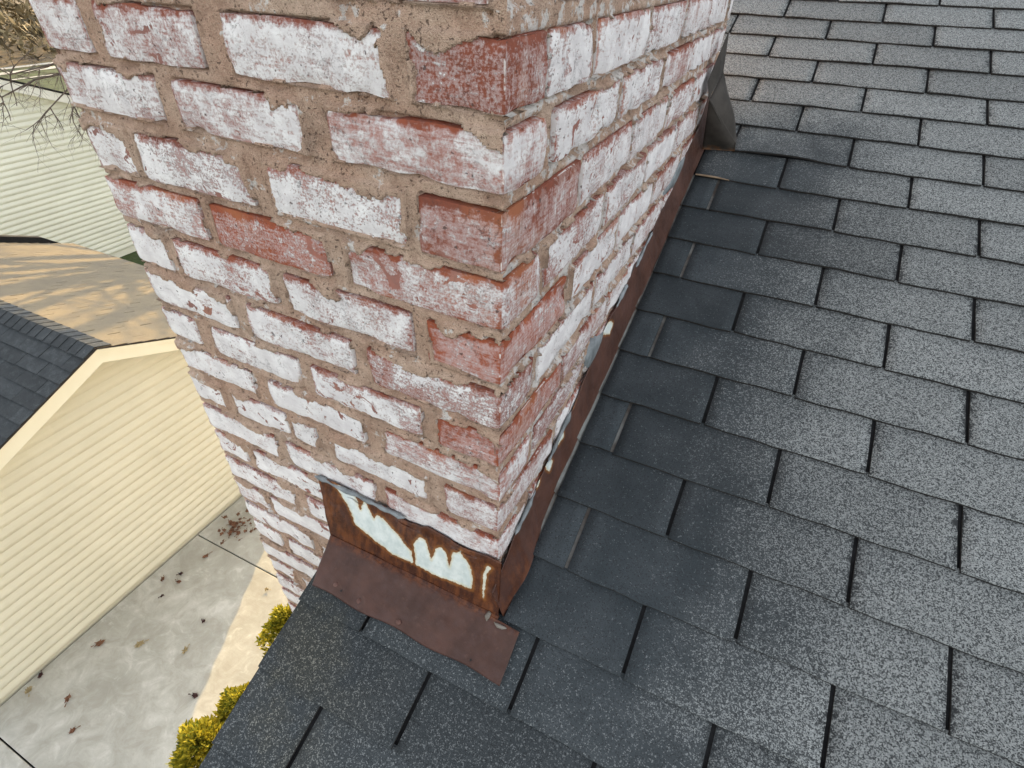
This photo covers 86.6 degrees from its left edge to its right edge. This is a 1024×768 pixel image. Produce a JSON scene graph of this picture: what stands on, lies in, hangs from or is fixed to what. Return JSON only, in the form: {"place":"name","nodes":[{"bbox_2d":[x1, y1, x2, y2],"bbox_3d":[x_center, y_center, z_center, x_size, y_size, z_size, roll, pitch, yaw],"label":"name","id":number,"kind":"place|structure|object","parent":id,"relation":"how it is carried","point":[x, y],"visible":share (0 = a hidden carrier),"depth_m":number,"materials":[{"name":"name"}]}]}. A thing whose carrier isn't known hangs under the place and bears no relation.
{"place":"outdoors","nodes":[
{"label":"outdoors","id":0,"kind":"place"},
{"bbox_2d":[0,62,52,69],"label":"sidewalk","id":1,"kind":"structure","parent":0,"point":[26,65],"depth_m":35.47,"materials":[{"name":"concrete"}]},
{"bbox_2d":[0,66,57,74],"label":"sidewalk","id":2,"kind":"structure","parent":0,"point":[50,67],"depth_m":34.02,"materials":[{"name":"concrete"}]},
{"bbox_2d":[0,0,145,265],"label":"ground","id":3,"kind":"structure","parent":0,"point":[134,257],"depth_m":35.79,"materials":[{"name":"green plant"}]},
{"bbox_2d":[0,0,56,62],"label":"brush","id":4,"kind":"object","parent":3,"relation":"on","point":[17,17],"visible":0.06,"depth_m":40.28,"materials":[{"name":"brown plant"}]},
{"bbox_2d":[0,35,98,163],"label":"bare tree","id":5,"kind":"object","parent":3,"relation":"on","point":[28,83],"visible":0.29,"depth_m":9.03,"materials":[{"name":"brown plant"}]},
{"bbox_2d":[0,77,135,257],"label":"neighbour house","id":6,"kind":"structure","parent":3,"relation":"on","point":[55,196],"depth_m":11.91,"materials":[{"name":"beige plastic"}]},
{"bbox_2d":[0,242,242,706],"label":"garage","id":7,"kind":"structure","parent":3,"relation":"on","point":[118,484],"depth_m":5.74,"materials":[{"name":"beige"}]},
{"bbox_2d":[0,235,61,243],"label":"porch roof","id":8,"kind":"structure","parent":7,"relation":"attached to","point":[19,239],"depth_m":8.47,"materials":[{"name":"concrete"}]},
{"bbox_2d":[199,0,1023,767],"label":"roof","id":9,"kind":"structure","parent":3,"relation":"on","point":[799,490],"depth_m":1.03,"materials":[{"name":"grey asphalt"}]},
{"bbox_2d":[29,0,733,611],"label":"chimney","id":10,"kind":"object","parent":9,"relation":"on","point":[389,252],"visible":0.64,"depth_m":0.75,"materials":[{"name":"brick"}]},
{"bbox_2d":[492,96,710,615],"bbox_3d":[0.268,-0.202,1.252,0.046,0.668,1.309,18,41,20],"label":"side flashing","id":11,"kind":"object","parent":10,"relation":"attached to","point":[603,347],"visible":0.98,"depth_m":1.15,"materials":[{"name":"brown metal"}]},
{"bbox_2d":[312,475,519,685],"bbox_3d":[-0.207,0.345,1.008,0.488,0.152,0.144,18,41,20],"label":"apron flashing","id":12,"kind":"object","parent":9,"relation":"on","point":[429,588],"visible":1,"depth_m":1.01,"materials":[{"name":"brown metal"}]},
{"bbox_2d":[538,493,590,567],"bbox_3d":[0.089,0.269,1.047,0.095,0.082,0.140,18,41,20],"label":"step flashing","id":13,"kind":"object","parent":9,"relation":"on","point":[552,502],"visible":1,"depth_m":1.06,"materials":[{"name":"metal"}]},
{"bbox_2d":[554,440,579,493],"bbox_3d":[0.149,0.170,1.099,0.111,0.082,0.140,18,41,20],"label":"step flashing","id":14,"kind":"object","parent":9,"relation":"on","point":[561,478],"visible":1,"depth_m":1.12,"materials":[{"name":"metal"}]},
{"bbox_2d":[577,392,631,451],"bbox_3d":[0.195,0.066,1.157,0.097,0.082,0.140,18,41,20],"label":"step flashing","id":15,"kind":"object","parent":9,"relation":"on","point":[581,432],"visible":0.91,"depth_m":1.16,"materials":[{"name":"metal"}]},
{"bbox_2d":[599,348,619,392],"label":"step flashing","id":16,"kind":"object","parent":9,"relation":"on","point":[607,375],"visible":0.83,"depth_m":1.23,"materials":[{"name":"metal"}]},
{"bbox_2d":[618,308,666,356],"bbox_3d":[0.302,-0.137,1.267,0.099,0.082,0.140,18,41,20],"label":"step flashing","id":17,"kind":"object","parent":9,"relation":"on","point":[655,340],"visible":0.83,"depth_m":1.28,"materials":[{"name":"metal"}]},
{"bbox_2d":[636,271,652,307],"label":"step flashing","id":18,"kind":"object","parent":9,"relation":"on","point":[639,300],"visible":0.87,"depth_m":1.33,"materials":[{"name":"metal"}]},
{"bbox_2d":[653,237,695,276],"bbox_3d":[0.411,-0.339,1.375,0.112,0.082,0.140,18,41,20],"label":"step flashing","id":19,"kind":"object","parent":9,"relation":"on","point":[687,260],"visible":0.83,"depth_m":1.38,"materials":[{"name":"metal"}]},
{"bbox_2d":[667,204,681,236],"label":"step flashing","id":20,"kind":"object","parent":9,"relation":"on","point":[675,217],"visible":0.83,"depth_m":1.46,"materials":[{"name":"metal"}]},
{"bbox_2d":[681,174,719,208],"bbox_3d":[0.519,-0.541,1.485,0.114,0.082,0.140,18,41,20],"label":"step flashing","id":21,"kind":"object","parent":9,"relation":"on","point":[713,194],"visible":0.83,"depth_m":1.50,"materials":[{"name":"metal"}]},
{"bbox_2d":[695,174,728,180],"bbox_3d":[0.554,-0.573,1.503,0.092,0.006,0.008,18,41,20],"label":"twig","id":22,"kind":"object","parent":9,"relation":"on","point":[711,176],"visible":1,"depth_m":1.50,"materials":[{"name":"wood"}]},
{"bbox_2d":[702,31,736,150],"bbox_3d":[0.559,-0.764,1.440,0.081,0.284,0.181,54,62,46],"label":"flashing flap","id":23,"kind":"object","parent":9,"relation":"on","point":[720,130],"visible":1,"depth_m":1.44,"materials":[{"name":"grey metal"}]},
{"bbox_2d":[0,496,287,767],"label":"driveway","id":24,"kind":"structure","parent":0,"point":[129,704],"depth_m":5.79,"materials":[{"name":"concrete"}]},
{"bbox_2d":[25,686,32,696],"bbox_3d":[-4.927,3.128,5.540,0.089,0.028,0.147,-30,32,-31],"label":"fallen leaf","id":25,"kind":"object","parent":24,"relation":"on","point":[28,689],"visible":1,"depth_m":5.56,"materials":[{"name":"plant"}]},
{"bbox_2d":[64,693,70,706],"bbox_3d":[-4.492,3.190,5.487,0.075,0.026,0.124,-10,43,-2],"label":"fallen leaf","id":26,"kind":"object","parent":24,"relation":"on","point":[66,698],"visible":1,"depth_m":5.50,"materials":[{"name":"brown plant"}]},
{"bbox_2d":[68,725,80,733],"bbox_3d":[-4.257,3.354,5.286,0.061,0.024,0.100,30,41,29],"label":"fallen leaf","id":27,"kind":"object","parent":24,"relation":"on","point":[72,730],"visible":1,"depth_m":5.28,"materials":[{"name":"brown plant"}]},
{"bbox_2d":[91,639,104,646],"bbox_3d":[-4.527,2.838,5.937,0.162,0.027,0.098,-20,45,-16],"label":"fallen leaf","id":28,"kind":"object","parent":24,"relation":"on","point":[99,643],"visible":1,"depth_m":5.94,"materials":[{"name":"brown plant"}]},
{"bbox_2d":[135,639,148,647],"bbox_3d":[-4.069,2.834,5.954,0.085,0.026,0.145,21,42,23],"label":"fallen leaf","id":29,"kind":"object","parent":24,"relation":"on","point":[138,644],"visible":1,"depth_m":5.95,"materials":[{"name":"plant"}]},
{"bbox_2d":[218,509,256,543],"bbox_3d":[-3.633,1.864,7.184,0.480,0.059,0.540,-19,43,-25],"label":"leaf pile","id":30,"kind":"object","parent":24,"relation":"on","point":[233,524],"visible":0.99,"depth_m":7.16,"materials":[{"name":"brown plant"}]},
{"bbox_2d":[166,714,225,767],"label":"arborvitae shrub","id":31,"kind":"object","parent":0,"point":[196,738],"visible":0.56,"depth_m":3.18,"materials":[{"name":"yellow plant"}]},
{"bbox_2d":[212,681,249,721],"bbox_3d":[-1.701,2.906,4.110,0.655,2.493,0.663,18,41,20],"label":"arborvitae shrub","id":32,"kind":"object","parent":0,"point":[229,698],"visible":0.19,"depth_m":3.41,"materials":[{"name":"yellow plant"}]},
{"bbox_2d":[254,603,291,656],"bbox_3d":[-1.599,2.554,4.561,0.691,2.496,0.682,18,41,20],"label":"arborvitae shrub","id":33,"kind":"object","parent":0,"point":[277,621],"visible":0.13,"depth_m":3.85,"materials":[{"name":"yellow plant"}]}
]}

